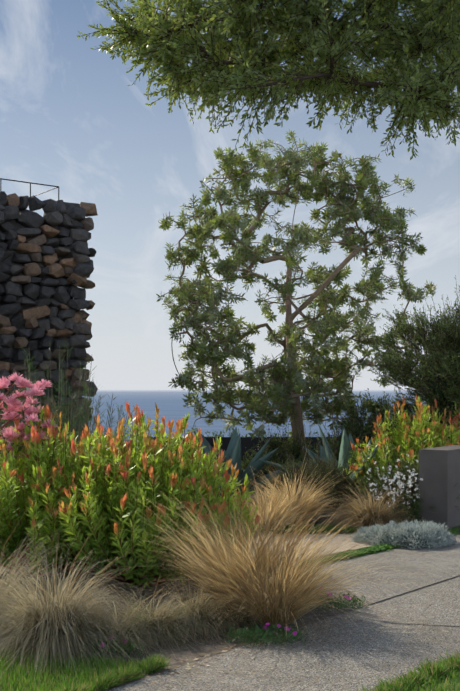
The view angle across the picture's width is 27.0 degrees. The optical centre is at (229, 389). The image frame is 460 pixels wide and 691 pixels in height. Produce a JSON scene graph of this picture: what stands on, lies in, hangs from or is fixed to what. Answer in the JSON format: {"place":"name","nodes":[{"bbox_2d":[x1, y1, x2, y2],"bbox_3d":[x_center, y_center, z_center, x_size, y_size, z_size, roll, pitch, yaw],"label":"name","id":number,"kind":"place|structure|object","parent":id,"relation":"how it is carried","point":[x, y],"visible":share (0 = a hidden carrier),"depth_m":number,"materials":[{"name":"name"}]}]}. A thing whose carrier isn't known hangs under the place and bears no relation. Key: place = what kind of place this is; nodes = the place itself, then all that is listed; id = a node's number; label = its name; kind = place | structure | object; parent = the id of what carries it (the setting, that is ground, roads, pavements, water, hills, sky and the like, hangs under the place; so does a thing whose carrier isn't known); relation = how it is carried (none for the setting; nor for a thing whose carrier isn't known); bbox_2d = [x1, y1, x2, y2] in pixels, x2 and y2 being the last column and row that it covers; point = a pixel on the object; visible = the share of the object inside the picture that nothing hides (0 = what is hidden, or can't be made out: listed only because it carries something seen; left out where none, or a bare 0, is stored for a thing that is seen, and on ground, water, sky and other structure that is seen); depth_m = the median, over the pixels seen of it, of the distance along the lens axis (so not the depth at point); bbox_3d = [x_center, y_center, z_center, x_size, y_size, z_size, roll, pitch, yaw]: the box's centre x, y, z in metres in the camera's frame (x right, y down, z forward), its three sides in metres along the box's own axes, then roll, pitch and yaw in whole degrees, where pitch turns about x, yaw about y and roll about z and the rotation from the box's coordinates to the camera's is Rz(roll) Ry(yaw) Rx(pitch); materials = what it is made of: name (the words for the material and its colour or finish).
{"place":"outdoors","nodes":[
{"label":"outdoors","id":0,"kind":"place"},
{"bbox_2d":[0,454,223,495],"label":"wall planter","id":1,"kind":"object","parent":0,"point":[221,491],"visible":0.11,"depth_m":12.69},
{"bbox_2d":[71,532,371,563],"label":"paving slab","id":2,"kind":"structure","parent":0,"point":[347,545],"depth_m":10.09,"materials":[{"name":"concrete"}]},
{"bbox_2d":[0,493,459,690],"bbox_3d":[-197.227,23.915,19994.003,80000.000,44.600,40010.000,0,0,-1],"label":"terrain","id":3,"kind":"structure","parent":0,"point":[189,652],"depth_m":7.00,"materials":[{"name":"soil"}]},
{"bbox_2d":[0,191,97,452],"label":"stone wall","id":4,"kind":"structure","parent":3,"relation":"on","point":[46,266],"depth_m":18.52,"materials":[{"name":"grey stone"}]},
{"bbox_2d":[0,178,58,199],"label":"metal railing","id":5,"kind":"object","parent":4,"relation":"on","point":[30,186],"visible":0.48,"depth_m":19.10,"materials":[{"name":"grey metal"}]},
{"bbox_2d":[0,652,128,690],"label":"lawn","id":6,"kind":"structure","parent":3,"relation":"on","point":[58,678],"depth_m":5.37,"materials":[{"name":"green plant"}]},
{"bbox_2d":[0,339,137,497],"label":"grevillea shrub","id":7,"kind":"object","parent":3,"relation":"on","point":[80,420],"visible":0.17,"depth_m":9.72,"materials":[{"name":"green plant"}]},
{"bbox_2d":[0,503,178,686],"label":"grass tuft","id":8,"kind":"object","parent":3,"relation":"on","point":[26,616],"visible":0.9,"depth_m":5.90,"materials":[{"name":"plant"}]},
{"bbox_2d":[0,402,263,588],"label":"flowering shrub","id":9,"kind":"object","parent":3,"relation":"on","point":[91,490],"visible":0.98,"depth_m":7.70,"materials":[{"name":"green plant"}]},
{"bbox_2d":[0,372,56,455],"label":"flowers","id":10,"kind":"object","parent":9,"relation":"attached to","point":[10,404],"visible":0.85,"depth_m":8.52,"materials":[{"name":"pink plant"}]},
{"bbox_2d":[25,559,313,662],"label":"grass tufts","id":11,"kind":"object","parent":3,"relation":"on","point":[174,621],"depth_m":6.21,"materials":[{"name":"plant"}]},
{"bbox_2d":[79,588,368,657],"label":"pigface flowers","id":12,"kind":"object","parent":3,"relation":"on","point":[263,631],"visible":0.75,"depth_m":6.11,"materials":[{"name":"green plant"}]},
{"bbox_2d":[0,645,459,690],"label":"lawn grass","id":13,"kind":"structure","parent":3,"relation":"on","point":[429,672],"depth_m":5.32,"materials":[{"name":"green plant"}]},
{"bbox_2d":[202,427,288,436],"bbox_3d":[0.884,2.592,27.053,6.328,3.221,3.728,0,0,-1],"label":"distant scrub","id":14,"kind":"object","parent":3,"relation":"on","point":[228,434],"depth_m":26.33,"materials":[{"name":"green plant"}]},
{"bbox_2d":[152,437,340,473],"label":"wall","id":15,"kind":"structure","parent":3,"relation":"on","point":[247,443],"depth_m":22.99,"materials":[{"name":"black"}]},
{"bbox_2d":[121,480,438,633],"bbox_3d":[0.336,1.107,6.782,2.190,0.995,1.967,0,0,-1],"label":"grass tuft","id":16,"kind":"object","parent":3,"relation":"on","point":[276,596],"visible":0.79,"depth_m":6.55,"materials":[{"name":"plant"}]},
{"bbox_2d":[241,410,319,492],"bbox_3d":[0.807,1.264,16.727,1.604,2.026,1.857,0,0,-1],"label":"shrub","id":17,"kind":"object","parent":3,"relation":"on","point":[278,446],"depth_m":16.43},
{"bbox_2d":[108,535,459,690],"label":"paved path","id":18,"kind":"structure","parent":3,"relation":"on","point":[356,659],"depth_m":6.11,"materials":[{"name":"grey concrete"}]},
{"bbox_2d":[139,606,457,686],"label":"ground leaf litter","id":19,"kind":"object","parent":18,"relation":"on","point":[171,673],"visible":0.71,"depth_m":5.91,"materials":[{"name":"brown plant"}]},
{"bbox_2d":[368,575,459,604],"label":"paving joint","id":20,"kind":"object","parent":18,"relation":"on","point":[413,590],"visible":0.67,"depth_m":7.66,"materials":[{"name":"black"}]},
{"bbox_2d":[194,423,395,507],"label":"agave plants","id":21,"kind":"object","parent":3,"relation":"on","point":[233,453],"visible":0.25,"depth_m":13.57,"materials":[{"name":"green plant"}]},
{"bbox_2d":[156,129,435,460],"bbox_3d":[1.242,-1.211,17.123,5.062,6.455,3.564,0,0,-1],"label":"banksia tree","id":22,"kind":"object","parent":3,"relation":"on","point":[225,218],"depth_m":16.77,"materials":[{"name":"green plant"}]},
{"bbox_2d":[268,421,363,511],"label":"ornamental grass","id":23,"kind":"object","parent":3,"relation":"on","point":[326,475],"depth_m":11.97,"materials":[{"name":"green plant"}]},
{"bbox_2d":[230,446,430,539],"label":"grass tufts","id":24,"kind":"object","parent":3,"relation":"on","point":[367,514],"visible":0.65,"depth_m":11.06,"materials":[{"name":"plant"}]},
{"bbox_2d":[300,388,414,465],"bbox_3d":[2.345,1.053,16.258,2.920,2.139,2.368,0,0,-1],"label":"shrub","id":25,"kind":"object","parent":3,"relation":"on","point":[354,434],"depth_m":15.96,"materials":[{"name":"green plant"}]},
{"bbox_2d":[267,523,459,564],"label":"grass strip","id":26,"kind":"object","parent":3,"relation":"on","point":[372,549],"visible":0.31,"depth_m":10.66,"materials":[{"name":"green plant"}]},
{"bbox_2d":[366,454,422,523],"bbox_3d":[1.986,1.179,11.138,0.880,0.835,0.868,0,0,-1],"label":"white gaura","id":27,"kind":"object","parent":3,"relation":"on","point":[399,482],"visible":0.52,"depth_m":11.10,"materials":[{"name":"white plant"}]},
{"bbox_2d":[343,394,459,493],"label":"flowering shrub","id":28,"kind":"object","parent":3,"relation":"on","point":[422,437],"visible":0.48,"depth_m":12.54,"materials":[{"name":"green plant"}]},
{"bbox_2d":[343,428,459,521],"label":"low shrub","id":29,"kind":"object","parent":3,"relation":"on","point":[387,476],"depth_m":11.36,"materials":[{"name":"green plant"}]},
{"bbox_2d":[351,519,457,549],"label":"silver groundcover mounds","id":30,"kind":"object","parent":3,"relation":"on","point":[427,534],"visible":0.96,"depth_m":9.88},
{"bbox_2d":[368,275,459,438],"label":"tall shrub","id":31,"kind":"object","parent":3,"relation":"on","point":[406,360],"depth_m":14.30,"materials":[{"name":"green plant"}]},
{"bbox_2d":[410,670,459,690],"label":"lawn","id":32,"kind":"structure","parent":3,"relation":"on","point":[444,682],"depth_m":5.24,"materials":[{"name":"green plant"}]},
{"bbox_2d":[419,445,459,529],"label":"gate pillar","id":33,"kind":"structure","parent":3,"relation":"on","point":[439,470],"depth_m":11.01,"materials":[{"name":"grey concrete"}]},
{"bbox_2d":[0,0,459,389],"label":"sky","id":34,"kind":"structure","parent":0,"point":[71,120],"materials":[{"name":"blue"}]},
{"bbox_2d":[75,390,426,450],"bbox_3d":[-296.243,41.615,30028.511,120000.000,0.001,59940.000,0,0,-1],"label":"sea water","id":35,"kind":"structure","parent":0,"point":[170,404],"depth_m":1880.70,"materials":[{"name":"blue liquid"}]},
{"bbox_2d":[77,0,459,159],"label":"tree branches","id":36,"kind":"object","parent":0,"point":[229,22],"depth_m":4.93,"materials":[{"name":"green plant"}]}
]}

